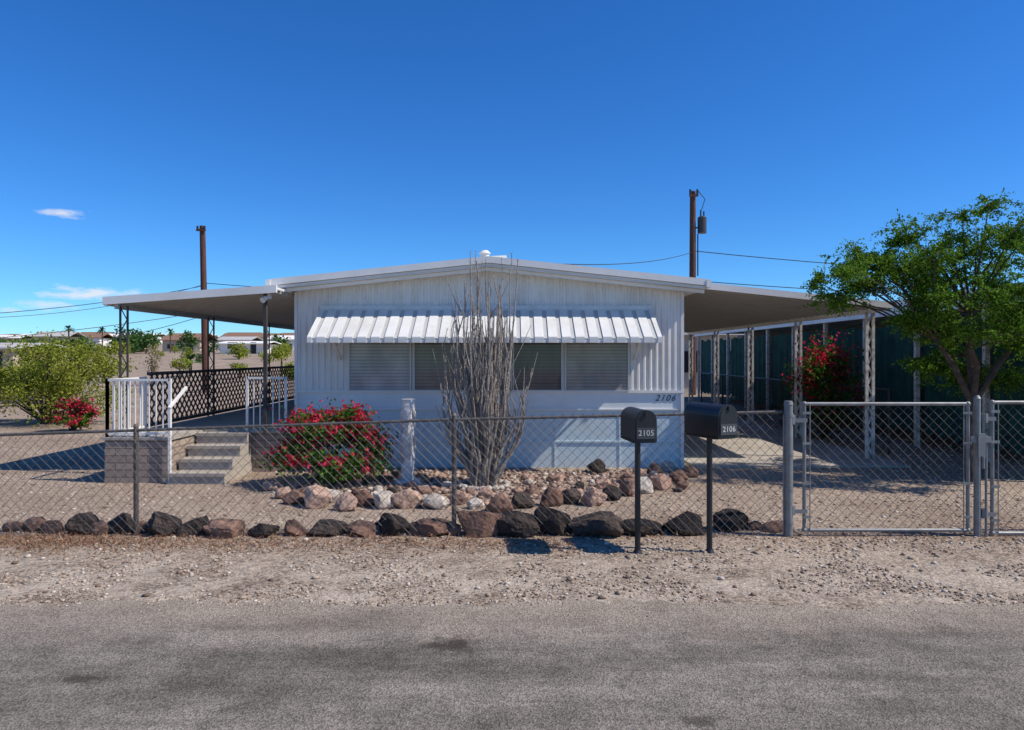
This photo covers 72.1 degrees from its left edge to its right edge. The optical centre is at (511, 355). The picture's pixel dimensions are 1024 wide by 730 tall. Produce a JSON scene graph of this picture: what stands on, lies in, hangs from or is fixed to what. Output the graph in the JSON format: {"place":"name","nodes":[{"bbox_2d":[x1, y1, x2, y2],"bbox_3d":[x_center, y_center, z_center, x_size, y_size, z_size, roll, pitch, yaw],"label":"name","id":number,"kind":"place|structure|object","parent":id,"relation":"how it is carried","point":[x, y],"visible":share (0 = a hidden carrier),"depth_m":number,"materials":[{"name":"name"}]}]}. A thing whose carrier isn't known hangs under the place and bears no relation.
{"place":"outdoors","nodes":[
{"label":"outdoors","id":0,"kind":"place"},
{"bbox_2d":[0,386,63,403],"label":"block wall","id":1,"kind":"structure","parent":0,"point":[31,402],"depth_m":26.00,"materials":[{"name":"beige concrete"}]},
{"bbox_2d":[81,332,114,333],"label":"roof","id":2,"kind":"structure","parent":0,"point":[97,333],"depth_m":325.57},
{"bbox_2d":[228,332,261,332],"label":"roof","id":3,"kind":"structure","parent":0,"point":[244,332],"depth_m":342.12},
{"bbox_2d":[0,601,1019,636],"bbox_3d":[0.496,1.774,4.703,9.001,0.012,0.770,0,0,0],"label":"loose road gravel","id":4,"kind":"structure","parent":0,"point":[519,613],"depth_m":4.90,"materials":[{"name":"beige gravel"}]},
{"bbox_2d":[0,597,1023,729],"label":"asphalt road","id":5,"kind":"structure","parent":0,"point":[191,666],"depth_m":4.02,"materials":[{"name":"grey asphalt"}]},
{"bbox_2d":[0,344,1023,609],"bbox_3d":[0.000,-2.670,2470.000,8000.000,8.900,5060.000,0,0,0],"label":"ground","id":6,"kind":"structure","parent":0,"point":[758,574],"depth_m":6.54,"materials":[{"name":"beige gravel"}]},
{"bbox_2d":[1,338,28,341],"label":"walls","id":7,"kind":"structure","parent":6,"relation":"on","point":[11,339],"depth_m":243.11,"materials":[{"name":"beige paint"}]},
{"bbox_2d":[0,335,31,338],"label":"roof","id":8,"kind":"structure","parent":7,"relation":"on","point":[17,336],"depth_m":246.96,"materials":[{"name":"white paint"}]},
{"bbox_2d":[0,349,67,368],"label":"walls","id":9,"kind":"structure","parent":6,"relation":"on","point":[11,356],"depth_m":62.00,"materials":[{"name":"beige paint"}]},
{"bbox_2d":[0,343,65,348],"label":"roof","id":10,"kind":"structure","parent":9,"relation":"on","point":[3,346],"depth_m":64.20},
{"bbox_2d":[33,337,77,345],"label":"walls","id":11,"kind":"structure","parent":6,"relation":"on","point":[71,338],"depth_m":212.69,"materials":[{"name":"beige paint"}]},
{"bbox_2d":[30,332,84,336],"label":"roof","id":12,"kind":"structure","parent":11,"relation":"on","point":[58,334],"depth_m":214.62,"materials":[{"name":"white"}]},
{"bbox_2d":[63,325,74,342],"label":"palm tree","id":13,"kind":"object","parent":6,"relation":"on","point":[68,327],"visible":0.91,"depth_m":129.88,"materials":[{"name":"green plant"}]},
{"bbox_2d":[38,394,102,430],"bbox_3d":[-10.372,1.351,16.547,1.376,0.881,1.151,0,0,0],"label":"bougainvillea bush","id":14,"kind":"object","parent":6,"relation":"on","point":[83,412],"visible":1,"depth_m":16.54,"materials":[{"name":"red plant"}]},
{"bbox_2d":[0,329,149,427],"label":"palo verde bush","id":15,"kind":"object","parent":6,"relation":"on","point":[58,385],"visible":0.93,"depth_m":18.00,"materials":[{"name":"green plant"}]},
{"bbox_2d":[86,338,111,346],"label":"walls","id":16,"kind":"structure","parent":6,"relation":"on","point":[98,339],"depth_m":236.31,"materials":[{"name":"white paint"}]},
{"bbox_2d":[83,334,113,337],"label":"roof","id":17,"kind":"structure","parent":16,"relation":"on","point":[100,335],"depth_m":238.72,"materials":[{"name":"brown tile"}]},
{"bbox_2d":[96,327,105,348],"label":"palm tree","id":18,"kind":"object","parent":6,"relation":"on","point":[100,330],"visible":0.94,"depth_m":149.90,"materials":[{"name":"green plant"}]},
{"bbox_2d":[0,325,290,362],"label":"distant trees","id":19,"kind":"object","parent":6,"relation":"on","point":[140,342],"visible":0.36,"depth_m":114.14,"materials":[{"name":"green plant"}]},
{"bbox_2d":[0,341,293,390],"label":"desert trees","id":20,"kind":"object","parent":6,"relation":"on","point":[279,352],"visible":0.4,"depth_m":59.77,"materials":[{"name":"green plant"}]},
{"bbox_2d":[142,340,161,384],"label":"dry tree","id":21,"kind":"object","parent":6,"relation":"on","point":[152,366],"visible":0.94,"depth_m":41.93,"materials":[{"name":"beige plant"}]},
{"bbox_2d":[167,328,174,351],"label":"palm tree","id":22,"kind":"object","parent":6,"relation":"on","point":[170,332],"visible":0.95,"depth_m":139.90,"materials":[{"name":"green plant"}]},
{"bbox_2d":[162,341,215,351],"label":"walls","id":23,"kind":"structure","parent":6,"relation":"on","point":[164,346],"depth_m":165.00,"materials":[{"name":"beige paint"}]},
{"bbox_2d":[167,344,192,349],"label":"windows and door","id":24,"kind":"structure","parent":23,"relation":"attached to","point":[168,346],"depth_m":164.96,"materials":[{"name":"grey glass"}]},
{"bbox_2d":[160,333,218,340],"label":"roof","id":25,"kind":"structure","parent":23,"relation":"on","point":[175,338],"depth_m":166.99,"materials":[{"name":"brown tile"}]},
{"bbox_2d":[184,353,201,375],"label":"palm tree","id":26,"kind":"object","parent":6,"relation":"on","point":[189,357],"visible":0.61,"depth_m":54.87,"materials":[{"name":"green plant"}]},
{"bbox_2d":[102,285,294,483],"bbox_3d":[-4.770,0.372,14.865,2.640,2.855,10.270,0,0,0],"label":"covered porch","id":27,"kind":"object","parent":6,"relation":"on","point":[242,305],"visible":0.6,"depth_m":10.66,"materials":[{"name":"white paint"}]},
{"bbox_2d":[260,293,271,302],"bbox_3d":[-3.721,-0.866,10.621,0.121,0.148,0.198,0,0,0],"label":"security light","id":28,"kind":"object","parent":27,"relation":"attached to","point":[263,299],"visible":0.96,"depth_m":10.57,"materials":[{"name":"white paint"}]},
{"bbox_2d":[196,225,209,392],"bbox_3d":[-14.889,-2.145,33.985,0.566,8.256,0.370,0,0,0],"label":"utility pole","id":29,"kind":"object","parent":6,"relation":"on","point":[203,271],"visible":0.74,"depth_m":33.87,"materials":[{"name":"brown wood"}]},
{"bbox_2d":[218,340,249,350],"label":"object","id":30,"kind":"structure","parent":6,"relation":"on","point":[229,340],"depth_m":185.00,"materials":[{"name":"white paint"}]},
{"bbox_2d":[218,337,262,340],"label":"roof","id":31,"kind":"structure","parent":30,"relation":"on","point":[243,338],"depth_m":186.50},
{"bbox_2d":[220,344,278,353],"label":"walls","id":32,"kind":"structure","parent":6,"relation":"on","point":[223,348],"depth_m":110.00,"materials":[{"name":"white paint"}]},
{"bbox_2d":[228,342,255,353],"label":"windows and door","id":33,"kind":"structure","parent":32,"relation":"attached to","point":[253,348],"depth_m":109.96,"materials":[{"name":"white"}]},
{"bbox_2d":[216,341,280,344],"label":"roof","id":34,"kind":"structure","parent":32,"relation":"on","point":[258,342],"depth_m":112.20,"materials":[{"name":"white paint"}]},
{"bbox_2d":[271,334,281,341],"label":"palm tree","id":35,"kind":"object","parent":6,"relation":"on","point":[276,338],"visible":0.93,"depth_m":119.78,"materials":[{"name":"green plant"}]},
{"bbox_2d":[268,340,293,349],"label":"walls","id":36,"kind":"structure","parent":6,"relation":"on","point":[292,342],"depth_m":200.00,"materials":[{"name":"white paint"}]},
{"bbox_2d":[268,335,293,339],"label":"roof","id":37,"kind":"structure","parent":36,"relation":"on","point":[288,336],"depth_m":203.01,"materials":[{"name":"white paint"}]},
{"bbox_2d":[254,398,399,484],"bbox_3d":[-2.473,1.183,9.708,2.045,1.219,1.594,0,0,0],"label":"bougainvillea bush","id":38,"kind":"object","parent":6,"relation":"on","point":[303,437],"visible":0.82,"depth_m":9.48,"materials":[{"name":"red plant"}]},
{"bbox_2d":[2,506,782,538],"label":"rocks","id":39,"kind":"object","parent":6,"relation":"on","point":[481,524],"visible":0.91,"depth_m":6.95,"materials":[{"name":"black stone"}]},
{"bbox_2d":[0,401,793,536],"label":"chain link fence","id":40,"kind":"object","parent":6,"relation":"on","point":[787,470],"visible":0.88,"depth_m":6.95,"materials":[{"name":"metal"}]},
{"bbox_2d":[792,401,971,531],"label":"chain link gate","id":41,"kind":"structure","parent":40,"relation":"attached to","point":[804,420],"depth_m":6.95,"materials":[{"name":"metal"}]},
{"bbox_2d":[394,399,421,484],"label":"plaster pillar","id":42,"kind":"structure","parent":6,"relation":"on","point":[408,412],"depth_m":9.67,"materials":[{"name":"white paint"}]},
{"bbox_2d":[262,458,698,512],"bbox_3d":[-0.203,1.653,9.284,6.133,0.253,2.705,0,0,-8],"label":"garden rock border","id":43,"kind":"object","parent":6,"relation":"on","point":[566,496],"visible":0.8,"depth_m":8.41,"materials":[{"name":"beige stone"}]},
{"bbox_2d":[291,468,674,498],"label":"garden bed stones","id":44,"kind":"object","parent":6,"relation":"on","point":[570,479],"visible":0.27,"depth_m":9.90,"materials":[{"name":"beige stone"}]},
{"bbox_2d":[456,479,511,489],"bbox_3d":[-0.396,1.738,9.548,0.782,0.069,0.656,0,0,0],"label":"planter stone ring","id":45,"kind":"object","parent":6,"relation":"on","point":[504,485],"visible":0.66,"depth_m":9.38,"materials":[{"name":"white stone"}]},
{"bbox_2d":[433,250,538,486],"bbox_3d":[-0.364,0.194,9.582,1.457,3.248,1.082,0,0,0],"label":"ocotillo","id":46,"kind":"object","parent":6,"relation":"on","point":[485,399],"visible":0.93,"depth_m":9.49,"materials":[{"name":"grey plant"}]},
{"bbox_2d":[298,410,679,467],"bbox_3d":[-0.362,1.327,18.591,6.127,0.946,14.778,0,0,0],"label":"skirting","id":47,"kind":"object","parent":6,"relation":"on","point":[540,446],"visible":0.45,"depth_m":11.22,"materials":[{"name":"white metal"}]},
{"bbox_2d":[298,393,679,408],"bbox_3d":[-0.362,0.716,18.597,6.143,0.269,14.786,0,0,0],"label":"band siding","id":48,"kind":"object","parent":47,"relation":"on","point":[538,400],"visible":0.29,"depth_m":11.20,"materials":[{"name":"metal"}]},
{"bbox_2d":[296,271,681,389],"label":"wall","id":49,"kind":"structure","parent":48,"relation":"on","point":[652,366],"depth_m":11.20,"materials":[{"name":"white metal"}]},
{"bbox_2d":[307,306,661,359],"bbox_3d":[-0.405,-0.361,10.787,5.250,0.867,0.790,0,0,0],"label":"window awning","id":50,"kind":"object","parent":49,"relation":"attached to","point":[334,325],"depth_m":10.73,"materials":[{"name":"white metal"}]},
{"bbox_2d":[265,256,710,296],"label":"roof","id":51,"kind":"structure","parent":49,"relation":"on","point":[688,285],"depth_m":10.84,"materials":[{"name":"white paint"}]},
{"bbox_2d":[479,250,506,263],"bbox_3d":[-0.323,-1.580,11.172,0.321,0.220,0.520,0,0,-21],"label":"roof vent","id":52,"kind":"object","parent":51,"relation":"on","point":[482,253],"visible":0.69,"depth_m":11.23,"materials":[{"name":"white metal"}]},
{"bbox_2d":[348,343,628,390],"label":"window frames","id":53,"kind":"structure","parent":49,"relation":"attached to","point":[469,379],"depth_m":11.17,"materials":[{"name":"grey metal"}]},
{"bbox_2d":[350,343,627,389],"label":"window panes","id":54,"kind":"object","parent":53,"relation":"in","point":[589,366],"visible":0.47,"depth_m":11.19,"materials":[{"name":"grey glass"}]},
{"bbox_2d":[294,292,683,467],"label":"wall trim","id":55,"kind":"structure","parent":49,"relation":"attached to","point":[297,391],"depth_m":11.18,"materials":[{"name":"white paint"}]},
{"bbox_2d":[655,395,675,400],"bbox_3d":[2.441,0.669,11.196,0.332,0.094,0.002,0,0,0],"label":"house number","id":56,"kind":"object","parent":48,"relation":"attached to","point":[667,397],"visible":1,"depth_m":11.20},
{"bbox_2d":[0,525,1022,560],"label":"dry weeds","id":57,"kind":"object","parent":6,"relation":"on","point":[57,540],"visible":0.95,"depth_m":6.66,"materials":[{"name":"beige plant"}]},
{"bbox_2d":[620,406,656,553],"bbox_3d":[1.137,1.150,6.343,0.210,1.360,0.515,0,0,-6],"label":"mailbox","id":58,"kind":"object","parent":6,"relation":"on","point":[638,426],"visible":0.99,"depth_m":6.33,"materials":[{"name":"black paint"}]},
{"bbox_2d":[689,189,706,394],"bbox_3d":[8.423,-2.770,31.985,0.830,9.500,0.430,0,0,0],"label":"utility pole","id":59,"kind":"object","parent":6,"relation":"on","point":[702,223],"visible":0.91,"depth_m":31.88,"materials":[{"name":"brown wood"}]},
{"bbox_2d":[0,251,1022,348],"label":"overhead wires","id":60,"kind":"object","parent":59,"relation":"attached to","point":[250,286],"visible":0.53,"depth_m":31.45,"materials":[{"name":"black paint"}]},
{"bbox_2d":[684,335,736,393],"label":"walls","id":61,"kind":"structure","parent":6,"relation":"on","point":[686,374],"depth_m":33.00,"materials":[{"name":"beige"}]},
{"bbox_2d":[684,351,730,376],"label":"windows and door","id":62,"kind":"structure","parent":61,"relation":"attached to","point":[686,361],"depth_m":32.96,"materials":[{"name":"black glass"}]},
{"bbox_2d":[684,332,744,334],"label":"roof","id":63,"kind":"structure","parent":61,"relation":"on","point":[721,334],"depth_m":32.50,"materials":[{"name":"white paint"}]},
{"bbox_2d":[684,402,737,553],"bbox_3d":[1.797,1.127,6.364,0.220,1.406,0.515,0,0,-23],"label":"mailbox","id":64,"kind":"object","parent":6,"relation":"on","point":[709,421],"visible":1,"depth_m":6.33,"materials":[{"name":"black paint"}]},
{"bbox_2d":[701,372,890,454],"bbox_3d":[6.750,1.180,18.850,0.050,1.200,12.550,0,0,0],"label":"side fence","id":65,"kind":"object","parent":6,"relation":"on","point":[836,385],"visible":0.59,"depth_m":17.58,"materials":[{"name":"black metal"}]},
{"bbox_2d":[684,283,910,467],"bbox_3d":[4.625,0.297,17.850,3.450,3.025,13.300,0,0,0],"label":"carport","id":66,"kind":"object","parent":6,"relation":"on","point":[715,308],"visible":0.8,"depth_m":13.28,"materials":[{"name":"white paint"}]},
{"bbox_2d":[772,325,879,439],"bbox_3d":[6.871,0.562,15.280,2.109,2.455,1.982,0,0,0],"label":"bougainvillea bush","id":67,"kind":"object","parent":6,"relation":"on","point":[820,365],"visible":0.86,"depth_m":14.94,"materials":[{"name":"red plant"}]},
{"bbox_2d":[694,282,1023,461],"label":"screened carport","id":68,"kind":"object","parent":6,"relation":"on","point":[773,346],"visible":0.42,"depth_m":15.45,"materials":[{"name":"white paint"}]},
{"bbox_2d":[798,187,1023,481],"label":"mesquite tree","id":69,"kind":"object","parent":6,"relation":"on","point":[927,320],"visible":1,"depth_m":9.96,"materials":[{"name":"green plant"}]},
{"bbox_2d":[970,395,991,536],"bbox_3d":[4.600,1.110,6.905,0.163,1.440,0.132,0,0,38],"label":"gate post","id":70,"kind":"object","parent":6,"relation":"on","point":[979,440],"visible":0.9,"depth_m":6.92,"materials":[{"name":"metal"}]},
{"bbox_2d":[981,400,1023,534],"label":"chain link gate","id":71,"kind":"structure","parent":70,"relation":"attached to","point":[985,418],"depth_m":6.94,"materials":[{"name":"metal"}]},
{"bbox_2d":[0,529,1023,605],"bbox_3d":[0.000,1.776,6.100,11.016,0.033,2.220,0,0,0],"label":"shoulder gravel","id":72,"kind":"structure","parent":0,"point":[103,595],"depth_m":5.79,"materials":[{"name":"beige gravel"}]},
{"bbox_2d":[0,434,1023,534],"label":"yard gravel","id":73,"kind":"structure","parent":0,"point":[670,509],"depth_m":8.53,"materials":[{"name":"beige gravel"}]},
{"bbox_2d":[0,0,1023,336],"label":"sky","id":74,"kind":"structure","parent":0,"point":[305,137],"materials":[{"name":"blue"}]},
{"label":"walls","id":75,"kind":"object","parent":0,"visible":0},
{"bbox_2d":[219,333,275,337],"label":"roof","id":76,"kind":"structure","parent":75,"relation":"on","point":[259,335],"depth_m":238.38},
{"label":"walls","id":77,"kind":"object","parent":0,"visible":0},
{"bbox_2d":[276,333,293,334],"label":"roof","id":78,"kind":"structure","parent":77,"relation":"on","point":[285,333],"depth_m":245.43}
]}

